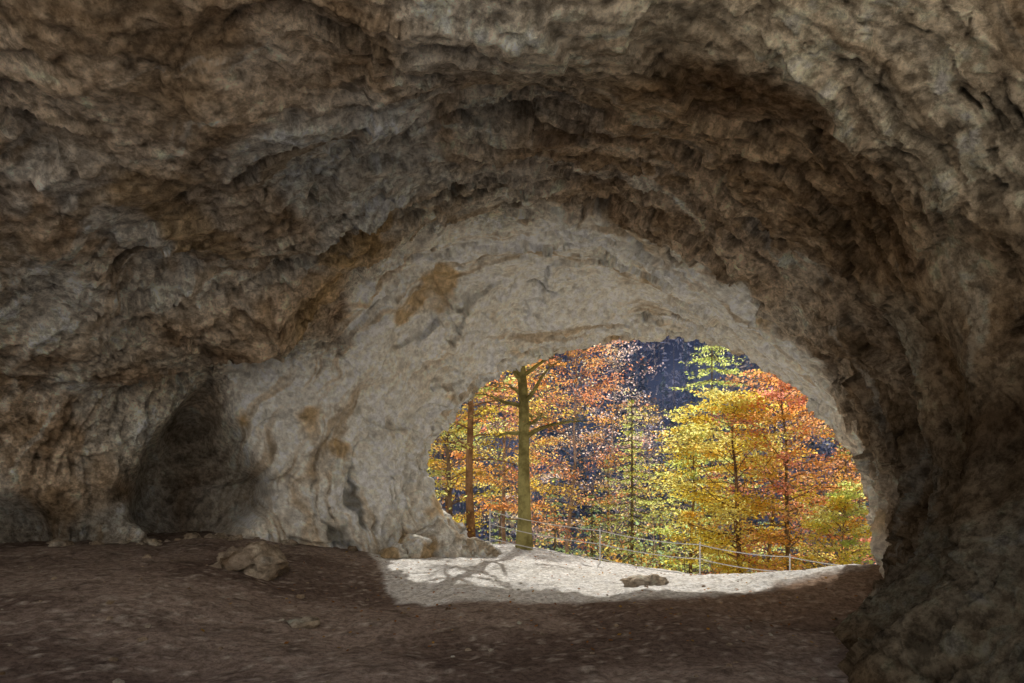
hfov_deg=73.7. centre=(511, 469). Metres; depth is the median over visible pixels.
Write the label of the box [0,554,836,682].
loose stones
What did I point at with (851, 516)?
beech tree
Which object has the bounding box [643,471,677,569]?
spruce tree
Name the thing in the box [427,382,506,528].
beech tree
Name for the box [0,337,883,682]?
ground
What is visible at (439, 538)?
jamb rocks
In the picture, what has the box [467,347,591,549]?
beech tree
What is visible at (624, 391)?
beech tree
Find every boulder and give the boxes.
[210,541,289,580]
[619,574,668,587]
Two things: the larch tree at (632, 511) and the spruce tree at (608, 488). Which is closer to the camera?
the larch tree at (632, 511)
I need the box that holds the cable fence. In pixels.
[489,509,839,574]
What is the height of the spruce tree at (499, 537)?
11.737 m
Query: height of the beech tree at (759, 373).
14.260 m
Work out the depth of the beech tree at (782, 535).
18.44 m
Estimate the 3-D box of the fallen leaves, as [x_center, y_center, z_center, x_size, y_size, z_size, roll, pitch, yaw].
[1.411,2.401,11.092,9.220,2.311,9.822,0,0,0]
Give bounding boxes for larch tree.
[596,399,672,568]
[635,345,795,573]
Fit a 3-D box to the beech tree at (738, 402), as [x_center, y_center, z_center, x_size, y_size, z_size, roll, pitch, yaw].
[6.432,1.964,19.506,6.410,8.844,5.623,0,0,0]
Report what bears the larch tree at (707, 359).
on the ground
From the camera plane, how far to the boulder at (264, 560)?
8.80 m
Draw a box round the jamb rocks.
[379,518,492,558]
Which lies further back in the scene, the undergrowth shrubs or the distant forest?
the distant forest
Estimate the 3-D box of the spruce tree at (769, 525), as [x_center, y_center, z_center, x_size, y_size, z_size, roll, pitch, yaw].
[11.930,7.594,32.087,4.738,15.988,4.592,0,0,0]
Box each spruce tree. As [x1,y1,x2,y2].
[478,448,516,543]
[534,470,581,554]
[574,494,609,561]
[580,459,635,560]
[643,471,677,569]
[750,483,782,571]
[847,470,873,564]
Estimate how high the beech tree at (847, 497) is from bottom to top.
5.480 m
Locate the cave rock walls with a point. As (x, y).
(312, 272)
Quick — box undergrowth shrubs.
[442,490,799,572]
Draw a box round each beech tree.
[426,376,517,518]
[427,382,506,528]
[431,355,592,543]
[432,366,540,537]
[452,359,611,554]
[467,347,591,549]
[474,338,667,553]
[542,339,689,564]
[592,405,699,567]
[618,385,842,573]
[623,409,760,573]
[682,369,860,574]
[692,372,868,572]
[750,478,874,570]
[753,407,872,567]
[767,423,875,563]
[802,461,875,569]
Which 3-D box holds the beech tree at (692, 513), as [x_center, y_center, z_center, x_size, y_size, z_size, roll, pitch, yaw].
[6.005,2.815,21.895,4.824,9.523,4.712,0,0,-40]
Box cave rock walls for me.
[0,0,1023,682]
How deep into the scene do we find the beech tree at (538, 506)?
24.66 m
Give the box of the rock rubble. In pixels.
[47,532,357,550]
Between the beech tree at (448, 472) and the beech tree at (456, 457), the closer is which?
the beech tree at (448, 472)
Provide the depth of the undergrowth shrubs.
16.11 m
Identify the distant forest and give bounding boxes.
[428,335,873,574]
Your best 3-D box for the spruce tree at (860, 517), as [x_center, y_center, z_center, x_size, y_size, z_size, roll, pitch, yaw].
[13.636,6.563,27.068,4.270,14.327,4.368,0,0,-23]
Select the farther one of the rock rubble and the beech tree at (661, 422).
the beech tree at (661, 422)
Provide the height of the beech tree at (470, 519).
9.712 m
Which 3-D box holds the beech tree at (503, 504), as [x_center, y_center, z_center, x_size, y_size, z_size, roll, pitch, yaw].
[-0.551,0.333,24.915,6.247,12.787,6.177,0,0,31]
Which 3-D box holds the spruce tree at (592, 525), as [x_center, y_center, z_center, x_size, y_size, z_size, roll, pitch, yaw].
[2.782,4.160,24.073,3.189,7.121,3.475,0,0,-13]
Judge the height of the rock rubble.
0.677 m
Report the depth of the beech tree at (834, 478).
20.99 m
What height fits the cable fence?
1.577 m
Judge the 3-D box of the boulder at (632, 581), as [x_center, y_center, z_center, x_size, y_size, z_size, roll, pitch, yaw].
[1.823,1.596,9.347,0.732,0.363,0.538,0,0,0]
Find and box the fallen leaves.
[201,547,862,650]
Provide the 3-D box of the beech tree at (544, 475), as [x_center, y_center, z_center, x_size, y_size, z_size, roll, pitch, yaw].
[1.010,2.732,35.898,7.449,18.482,8.148,0,0,32]
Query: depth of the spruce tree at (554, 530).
29.97 m
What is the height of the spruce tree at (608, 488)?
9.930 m
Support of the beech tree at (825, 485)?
on the ground

